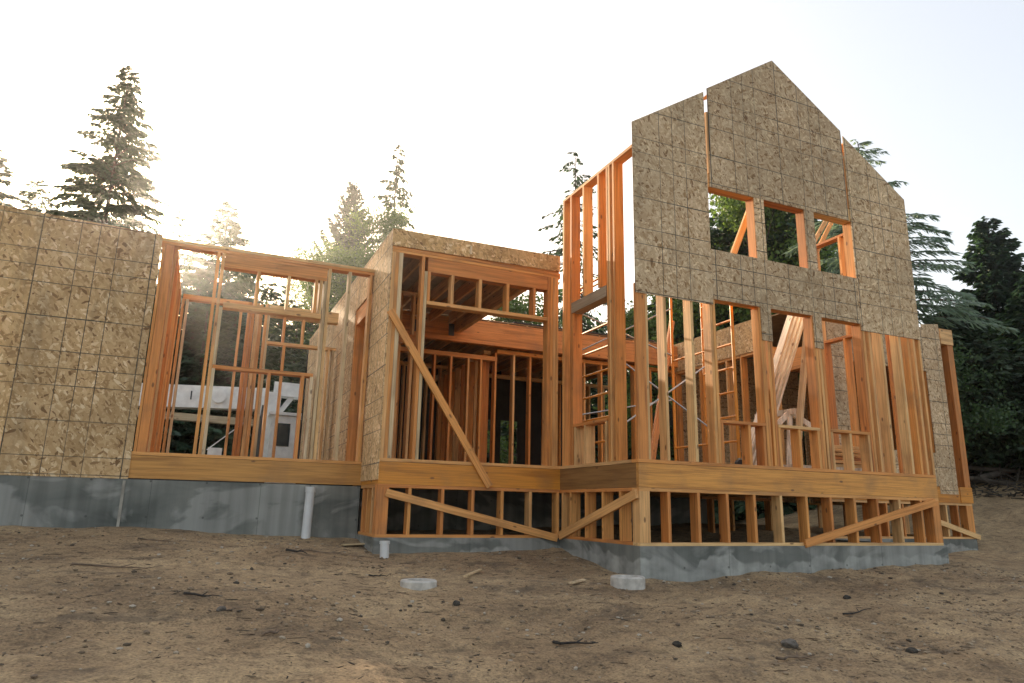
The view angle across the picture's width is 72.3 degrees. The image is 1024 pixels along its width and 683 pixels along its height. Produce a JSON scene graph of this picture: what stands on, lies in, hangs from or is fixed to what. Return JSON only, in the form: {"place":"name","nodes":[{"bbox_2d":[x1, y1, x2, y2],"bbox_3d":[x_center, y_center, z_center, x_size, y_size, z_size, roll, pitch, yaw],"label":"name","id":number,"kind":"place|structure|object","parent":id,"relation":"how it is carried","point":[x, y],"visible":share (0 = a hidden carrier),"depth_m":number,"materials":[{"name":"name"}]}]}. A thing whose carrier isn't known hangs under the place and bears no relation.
{"place":"outdoors","nodes":[
{"label":"outdoors","id":0,"kind":"place"},
{"bbox_2d":[0,471,1023,682],"bbox_3d":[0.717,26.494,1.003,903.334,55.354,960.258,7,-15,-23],"label":"ground","id":1,"kind":"structure","parent":0,"point":[999,524],"depth_m":5.59,"materials":[{"name":"brown soil"}]},
{"bbox_2d":[0,149,20,207],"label":"fir tree","id":2,"kind":"object","parent":1,"relation":"on","point":[6,173],"visible":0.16,"depth_m":27.13,"materials":[{"name":"green plant"}]},
{"bbox_2d":[18,179,52,211],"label":"fir tree","id":3,"kind":"object","parent":1,"relation":"on","point":[28,205],"visible":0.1,"depth_m":29.43,"materials":[{"name":"green plant"}]},
{"bbox_2d":[44,65,170,287],"bbox_3d":[-15.805,-2.678,26.651,8.135,17.576,8.037,7,-15,-23],"label":"fir tree","id":4,"kind":"object","parent":1,"relation":"on","point":[110,171],"visible":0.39,"depth_m":27.44,"materials":[{"name":"green plant"}]},
{"bbox_2d":[71,563,162,568],"bbox_3d":[-3.424,1.947,6.095,0.708,0.057,0.098,9,-15,-30],"label":"stick","id":5,"kind":"object","parent":1,"relation":"on","point":[83,564],"visible":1,"depth_m":6.01,"materials":[{"name":"brown wood"}]},
{"bbox_2d":[138,537,171,541],"bbox_3d":[-3.709,2.097,7.407,0.514,0.038,0.101,-1,-13,7],"label":"stick","id":6,"kind":"object","parent":1,"relation":"on","point":[155,539],"visible":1,"depth_m":7.38,"materials":[{"name":"brown wood"}]},
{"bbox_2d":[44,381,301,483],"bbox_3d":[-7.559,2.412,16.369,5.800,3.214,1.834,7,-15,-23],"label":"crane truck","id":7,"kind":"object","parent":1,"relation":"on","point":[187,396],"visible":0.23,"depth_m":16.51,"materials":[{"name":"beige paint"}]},
{"bbox_2d":[152,209,196,348],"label":"fir tree","id":8,"kind":"object","parent":1,"relation":"on","point":[179,236],"visible":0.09,"depth_m":32.22,"materials":[{"name":"green plant"}]},
{"bbox_2d":[183,592,219,596],"bbox_3d":[-2.285,1.859,5.157,0.251,0.044,0.039,11,-17,-36],"label":"stick","id":9,"kind":"object","parent":1,"relation":"on","point":[191,593],"visible":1,"depth_m":5.13,"materials":[{"name":"wood"}]},
{"bbox_2d":[146,201,273,410],"bbox_3d":[-12.289,0.213,27.831,7.538,12.680,7.059,-9,-17,37],"label":"fir tree","id":10,"kind":"object","parent":1,"relation":"on","point":[230,238],"visible":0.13,"depth_m":28.75,"materials":[{"name":"green plant"}]},
{"bbox_2d":[216,606,225,611],"bbox_3d":[-2.043,1.881,4.925,0.061,0.044,0.070,4,-14,-11],"label":"stone","id":11,"kind":"object","parent":1,"relation":"on","point":[220,608],"visible":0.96,"depth_m":4.90,"materials":[{"name":"grey stone"}]},
{"bbox_2d":[261,628,284,634],"bbox_3d":[-1.551,1.878,4.535,0.038,0.030,0.168,-10,-17,39],"label":"stick","id":12,"kind":"object","parent":1,"relation":"on","point":[267,632],"visible":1,"depth_m":4.52,"materials":[{"name":"wood"}]},
{"bbox_2d":[286,548,306,553],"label":"stick","id":13,"kind":"object","parent":1,"relation":"on","point":[287,549],"visible":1,"depth_m":7.51,"materials":[{"name":"brown wood"}]},
{"bbox_2d":[242,229,370,381],"bbox_3d":[-11.232,1.165,39.216,10.479,16.199,11.220,-2,-14,15],"label":"broadleaf tree","id":14,"kind":"object","parent":1,"relation":"on","point":[314,257],"visible":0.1,"depth_m":39.40,"materials":[{"name":"green plant"}]},
{"bbox_2d":[301,486,315,538],"bbox_3d":[-2.563,2.245,8.786,0.135,0.832,0.129,7,-15,-23],"label":"drain pipe","id":15,"kind":"object","parent":1,"relation":"on","point":[308,512],"visible":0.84,"depth_m":8.77,"materials":[{"name":"white plastic"}]},
{"bbox_2d":[290,182,373,382],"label":"cypress tree","id":16,"kind":"object","parent":1,"relation":"on","point":[353,197],"visible":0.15,"depth_m":45.72,"materials":[{"name":"green plant"}]},
{"bbox_2d":[300,549,373,557],"bbox_3d":[-1.944,2.360,7.797,0.803,0.087,0.131,7,-15,-23],"label":"stick","id":17,"kind":"object","parent":1,"relation":"on","point":[330,552],"visible":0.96,"depth_m":7.74,"materials":[{"name":"brown wood"}]},
{"bbox_2d":[341,543,364,545],"bbox_3d":[-1.914,2.486,8.599,0.341,0.029,0.100,9,-15,-28],"label":"offcut","id":18,"kind":"object","parent":1,"relation":"on","point":[353,544],"visible":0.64,"depth_m":8.57,"materials":[{"name":"beige wood"}]},
{"bbox_2d":[309,192,419,326],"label":"broadleaf tree","id":19,"kind":"object","parent":1,"relation":"on","point":[387,218],"visible":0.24,"depth_m":40.69,"materials":[{"name":"green plant"}]},
{"bbox_2d":[379,541,389,557],"bbox_3d":[-1.472,2.474,8.050,0.122,0.353,0.120,7,-15,-23],"label":"drain pipe","id":20,"kind":"object","parent":1,"relation":"on","point":[384,549],"visible":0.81,"depth_m":8.03,"materials":[{"name":"white plastic"}]},
{"bbox_2d":[360,143,414,261],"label":"pine tree","id":21,"kind":"object","parent":1,"relation":"on","point":[395,182],"visible":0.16,"depth_m":45.00,"materials":[{"name":"green plant"}]},
{"bbox_2d":[400,578,436,590],"bbox_3d":[-0.890,2.350,6.660,0.350,0.160,0.350,7,-15,-23],"label":"concrete pad","id":22,"kind":"object","parent":1,"relation":"on","point":[419,584],"visible":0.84,"depth_m":6.54,"materials":[{"name":"grey concrete"}]},
{"bbox_2d":[453,600,459,605],"bbox_3d":[-0.474,2.233,5.968,0.066,0.055,0.094,-1,-14,9],"label":"stone","id":23,"kind":"object","parent":1,"relation":"on","point":[456,602],"visible":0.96,"depth_m":5.94,"materials":[{"name":"grey stone"}]},
{"bbox_2d":[463,569,481,576],"bbox_3d":[-0.406,2.403,7.282,0.030,0.029,0.620,-2,-14,12],"label":"offcut","id":24,"kind":"object","parent":1,"relation":"on","point":[471,573],"visible":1,"depth_m":7.23,"materials":[{"name":"beige wood"}]},
{"bbox_2d":[0,61,980,581],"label":"unfinished house","id":25,"kind":"structure","parent":1,"relation":"on","point":[420,373],"depth_m":9.07,"materials":[{"name":"wood"}]},
{"bbox_2d":[580,278,607,443],"bbox_3d":[1.083,0.414,9.652,0.119,2.657,1.330,7,-15,-23],"label":"scaffold","id":26,"kind":"object","parent":25,"relation":"on","point":[595,350],"visible":0.06,"depth_m":9.54,"materials":[{"name":"metal"}]},
{"bbox_2d":[627,366,704,421],"bbox_3d":[1.994,0.695,9.125,1.342,0.968,0.021,3,-13,-8],"label":"scaffold brace","id":27,"kind":"object","parent":26,"relation":"attached to","point":[682,382],"depth_m":9.15,"materials":[{"name":"silver metal"}]},
{"bbox_2d":[626,363,706,426],"bbox_3d":[2.002,0.691,9.107,1.342,0.968,0.022,3,-13,-8],"label":"scaffold brace","id":28,"kind":"object","parent":26,"relation":"attached to","point":[685,409],"depth_m":9.10,"materials":[{"name":"silver metal"}]},
{"bbox_2d":[669,298,741,463],"bbox_3d":[2.581,0.415,9.521,0.119,2.657,1.330,7,-15,-23],"label":"scaffold","id":29,"kind":"object","parent":25,"relation":"on","point":[733,367],"visible":0.6,"depth_m":9.31,"materials":[{"name":"metal"}]},
{"bbox_2d":[582,308,670,350],"bbox_3d":[1.603,-0.142,10.288,1.464,0.720,0.021,0,-13,5],"label":"scaffold brace","id":30,"kind":"object","parent":29,"relation":"attached to","point":[626,329],"visible":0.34,"depth_m":10.27,"materials":[{"name":"silver metal"}]},
{"bbox_2d":[582,314,671,355],"bbox_3d":[1.599,-0.140,10.297,1.463,0.719,0.022,0,-13,5],"label":"scaffold brace","id":31,"kind":"object","parent":29,"relation":"attached to","point":[626,334],"visible":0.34,"depth_m":10.33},
{"bbox_2d":[582,400,671,414],"bbox_3d":[1.566,0.959,10.059,1.453,0.271,0.022,0,-13,4],"label":"scaffold brace","id":32,"kind":"object","parent":29,"relation":"attached to","point":[607,410],"visible":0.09,"depth_m":10.06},
{"bbox_2d":[741,315,794,459],"bbox_3d":[3.780,0.642,10.302,0.037,2.796,0.130,32,-23,-15],"label":"leaning board","id":33,"kind":"object","parent":25,"relation":"on","point":[783,340],"depth_m":10.52,"materials":[{"name":"beige wood"}]},
{"bbox_2d":[752,316,797,461],"bbox_3d":[3.853,0.651,10.333,0.037,2.796,0.130,32,-23,-15],"label":"leaning board","id":34,"kind":"object","parent":25,"relation":"on","point":[786,349],"visible":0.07,"depth_m":10.46,"materials":[{"name":"beige wood"}]},
{"bbox_2d":[753,317,801,464],"bbox_3d":[3.926,0.660,10.364,0.037,2.796,0.130,32,-23,-15],"label":"leaning board","id":35,"kind":"object","parent":25,"relation":"on","point":[787,359],"visible":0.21,"depth_m":10.48,"materials":[{"name":"beige wood"}]},
{"bbox_2d":[754,408,810,464],"bbox_3d":[4.013,1.547,10.453,1.044,0.990,0.880,7,-15,-23],"label":"sawhorse","id":36,"kind":"object","parent":25,"relation":"on","point":[788,415],"visible":0.38,"depth_m":10.14,"materials":[{"name":"beige wood"}]},
{"bbox_2d":[776,317,805,412],"bbox_3d":[4.000,0.669,10.395,0.037,2.796,0.130,32,-23,-15],"label":"leaning board","id":37,"kind":"object","parent":25,"relation":"on","point":[787,373],"visible":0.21,"depth_m":10.47,"materials":[{"name":"beige wood"}]},
{"bbox_2d":[796,330,806,439],"bbox_3d":[4.216,0.769,10.190,0.050,2.357,0.090,19,-19,-19],"label":"leaning stud","id":38,"kind":"object","parent":25,"relation":"on","point":[801,396],"visible":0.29,"depth_m":10.19,"materials":[{"name":"brown wood"}]},
{"bbox_2d":[783,464,861,470],"bbox_3d":[4.468,1.827,9.821,1.600,0.129,0.170,7,-15,-23],"label":"floor plank","id":39,"kind":"object","parent":25,"relation":"on","point":[837,468],"visible":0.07,"depth_m":9.59,"materials":[{"name":"beige wood"}]},
{"bbox_2d":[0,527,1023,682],"bbox_3d":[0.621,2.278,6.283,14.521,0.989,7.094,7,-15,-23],"label":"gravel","id":40,"kind":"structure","parent":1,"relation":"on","point":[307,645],"depth_m":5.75,"materials":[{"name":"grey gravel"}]},
{"bbox_2d":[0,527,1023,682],"bbox_3d":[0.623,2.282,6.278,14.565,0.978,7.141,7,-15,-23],"label":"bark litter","id":41,"kind":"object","parent":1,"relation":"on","point":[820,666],"visible":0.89,"depth_m":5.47,"materials":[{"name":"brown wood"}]},
{"bbox_2d":[12,209,1022,523],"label":"forest","id":42,"kind":"object","parent":1,"relation":"on","point":[190,373],"depth_m":23.39,"materials":[{"name":"green plant"}]},
{"bbox_2d":[486,291,596,463],"bbox_3d":[0.315,1.904,24.143,5.301,8.256,4.553,7,-15,-23],"label":"broadleaf tree","id":43,"kind":"object","parent":1,"relation":"on","point":[517,306],"visible":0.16,"depth_m":24.10,"materials":[{"name":"green plant"}]},
{"bbox_2d":[487,149,607,454],"bbox_3d":[2.344,-0.590,27.812,7.293,15.486,8.550,7,-15,-23],"label":"fir tree","id":44,"kind":"object","parent":1,"relation":"on","point":[587,321],"visible":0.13,"depth_m":28.82,"materials":[{"name":"green plant"}]},
{"bbox_2d":[552,638,598,644],"bbox_3d":[0.458,2.174,5.075,0.334,0.039,0.060,3,-13,-8],"label":"stick","id":45,"kind":"object","parent":1,"relation":"on","point":[563,643],"visible":1,"depth_m":5.06,"materials":[{"name":"brown wood"}]},
{"bbox_2d":[568,579,585,583],"bbox_3d":[0.658,2.425,7.085,0.045,0.029,0.261,-9,-17,37],"label":"offcut","id":46,"kind":"object","parent":1,"relation":"on","point":[576,581],"visible":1,"depth_m":7.05,"materials":[{"name":"beige wood"}]},
{"bbox_2d":[610,575,644,589],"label":"concrete block","id":47,"kind":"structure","parent":1,"relation":"on","point":[632,582],"depth_m":6.96,"materials":[{"name":"grey concrete"}]},
{"bbox_2d":[589,294,751,459],"bbox_3d":[4.856,1.634,21.545,5.746,8.060,5.343,7,-15,-23],"label":"broadleaf tree","id":48,"kind":"object","parent":1,"relation":"on","point":[677,320],"visible":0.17,"depth_m":21.42,"materials":[{"name":"green plant"}]},
{"bbox_2d":[672,641,681,646],"bbox_3d":[1.212,2.221,5.140,0.087,0.048,0.055,-11,-18,41],"label":"stone","id":49,"kind":"object","parent":1,"relation":"on","point":[677,643],"visible":1,"depth_m":5.13,"materials":[{"name":"grey stone"}]},
{"bbox_2d":[657,193,837,392],"bbox_3d":[7.958,-0.433,22.438,6.291,11.340,6.542,7,-15,-23],"label":"broadleaf tree","id":50,"kind":"object","parent":1,"relation":"on","point":[728,208],"visible":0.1,"depth_m":22.49,"materials":[{"name":"green plant"}]},
{"bbox_2d":[781,638,798,648],"bbox_3d":[2.107,2.296,5.318,0.142,0.086,0.109,7,-15,-23],"label":"stone","id":51,"kind":"object","parent":1,"relation":"on","point":[790,643],"visible":0.98,"depth_m":5.28,"materials":[{"name":"grey stone"}]},
{"bbox_2d":[775,651,814,659],"bbox_3d":[2.040,2.277,5.070,0.408,0.034,0.093,9,-15,-29],"label":"stick","id":52,"kind":"object","parent":1,"relation":"on","point":[784,658],"visible":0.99,"depth_m":5.04,"materials":[{"name":"wood"}]},
{"bbox_2d":[842,608,870,614],"bbox_3d":[3.117,2.447,6.355,0.422,0.038,0.073,11,-16,-34],"label":"stick","id":53,"kind":"object","parent":1,"relation":"on","point":[854,612],"visible":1,"depth_m":6.31,"materials":[{"name":"brown wood"}]},
{"bbox_2d":[783,139,1019,385],"bbox_3d":[9.216,-0.589,17.411,5.440,9.641,5.986,-8,-16,34],"label":"cedar tree","id":54,"kind":"object","parent":1,"relation":"on","point":[958,308],"visible":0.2,"depth_m":16.66,"materials":[{"name":"green plant"}]},
{"bbox_2d":[905,647,917,652],"bbox_3d":[3.036,2.351,5.317,0.070,0.053,0.085,12,-17,-39],"label":"stone","id":55,"kind":"object","parent":1,"relation":"on","point":[911,650],"visible":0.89,"depth_m":5.30,"materials":[{"name":"grey stone"}]},
{"bbox_2d":[927,311,1023,440],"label":"fir tree","id":56,"kind":"object","parent":1,"relation":"on","point":[975,334],"visible":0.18,"depth_m":19.49,"materials":[{"name":"green plant"}]},
{"bbox_2d":[951,216,1023,351],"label":"broadleaf tree","id":57,"kind":"object","parent":1,"relation":"on","point":[996,276],"visible":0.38,"depth_m":23.52,"materials":[{"name":"green plant"}]},
{"bbox_2d":[953,336,1023,461],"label":"broadleaf tree","id":58,"kind":"object","parent":1,"relation":"on","point":[995,413],"visible":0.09,"depth_m":18.01,"materials":[{"name":"green plant"}]},
{"bbox_2d":[955,340,1023,473],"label":"fir tree","id":59,"kind":"object","parent":1,"relation":"on","point":[1017,383],"visible":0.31,"depth_m":18.46,"materials":[{"name":"green plant"}]},
{"bbox_2d":[969,467,1015,484],"bbox_3d":[11.802,3.355,17.483,1.419,0.449,0.275,-1,-14,10],"label":"log","id":60,"kind":"object","parent":1,"relation":"on","point":[971,478],"visible":0.67,"depth_m":17.50,"materials":[{"name":"brown wood"}]},
{"bbox_2d":[967,348,1023,462],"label":"fir tree","id":61,"kind":"object","parent":1,"relation":"on","point":[1016,358],"visible":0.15,"depth_m":18.65,"materials":[{"name":"green plant"}]},
{"bbox_2d":[968,460,1023,498],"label":"brush","id":62,"kind":"object","parent":1,"relation":"on","point":[990,492],"visible":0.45,"depth_m":17.19,"materials":[{"name":"plant"}]},
{"bbox_2d":[968,458,1023,473],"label":"log","id":63,"kind":"object","parent":62,"relation":"in","point":[989,469],"visible":0.69,"depth_m":17.94,"materials":[{"name":"brown wood"}]},
{"bbox_2d":[976,460,1021,481],"bbox_3d":[12.638,3.276,17.984,2.027,0.728,0.258,7,-14,-22],"label":"log","id":64,"kind":"object","parent":62,"relation":"in","point":[991,475],"visible":0.52,"depth_m":17.73,"materials":[{"name":"wood"}]},
{"bbox_2d":[969,420,1023,475],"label":"broadleaf tree","id":65,"kind":"object","parent":1,"relation":"on","point":[1018,442],"visible":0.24,"depth_m":17.91,"materials":[{"name":"green plant"}]},
{"bbox_2d":[990,275,1023,354],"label":"fir tree","id":66,"kind":"object","parent":1,"relation":"on","point":[1016,342],"visible":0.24,"depth_m":21.43,"materials":[{"name":"green plant"}]},
{"bbox_2d":[0,0,1023,331],"label":"sky","id":67,"kind":"structure","parent":0,"point":[269,109],"materials":[{"name":"white"}]},
{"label":"short board","id":68,"kind":"object","parent":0,"visible":0},
{"bbox_2d":[836,464,861,467],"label":"short board","id":69,"kind":"object","parent":68,"relation":"on","point":[841,465],"visible":0.21,"depth_m":10.34,"materials":[{"name":"brown wood"}]},
{"bbox_2d":[835,460,860,464],"bbox_3d":[4.937,1.809,10.477,0.589,0.045,0.244,7,-15,-23],"label":"short board","id":70,"kind":"object","parent":69,"relation":"on","point":[841,462],"visible":0.21,"depth_m":10.40,"materials":[{"name":"brown wood"}]},
{"bbox_2d":[835,456,860,460],"bbox_3d":[4.917,1.757,10.500,0.621,0.045,0.210,7,-15,-23],"label":"short board","id":71,"kind":"object","parent":70,"relation":"on","point":[841,458],"visible":0.21,"depth_m":10.37,"materials":[{"name":"brown wood"}]},
{"bbox_2d":[835,452,859,456],"bbox_3d":[4.881,1.696,10.484,0.614,0.045,0.234,7,-15,-23],"label":"short board","id":72,"kind":"object","parent":71,"relation":"on","point":[841,455],"visible":0.21,"depth_m":10.35,"materials":[{"name":"brown wood"}]},
{"bbox_2d":[834,448,859,453],"bbox_3d":[4.887,1.641,10.487,0.627,0.045,0.256,7,-15,-23],"label":"short board","id":73,"kind":"object","parent":72,"relation":"on","point":[840,451],"visible":0.14,"depth_m":10.43,"materials":[{"name":"brown wood"}]},
{"bbox_2d":[834,445,858,449],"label":"short board","id":74,"kind":"object","parent":73,"relation":"on","point":[840,447],"visible":0.29,"depth_m":10.43,"materials":[{"name":"brown wood"}]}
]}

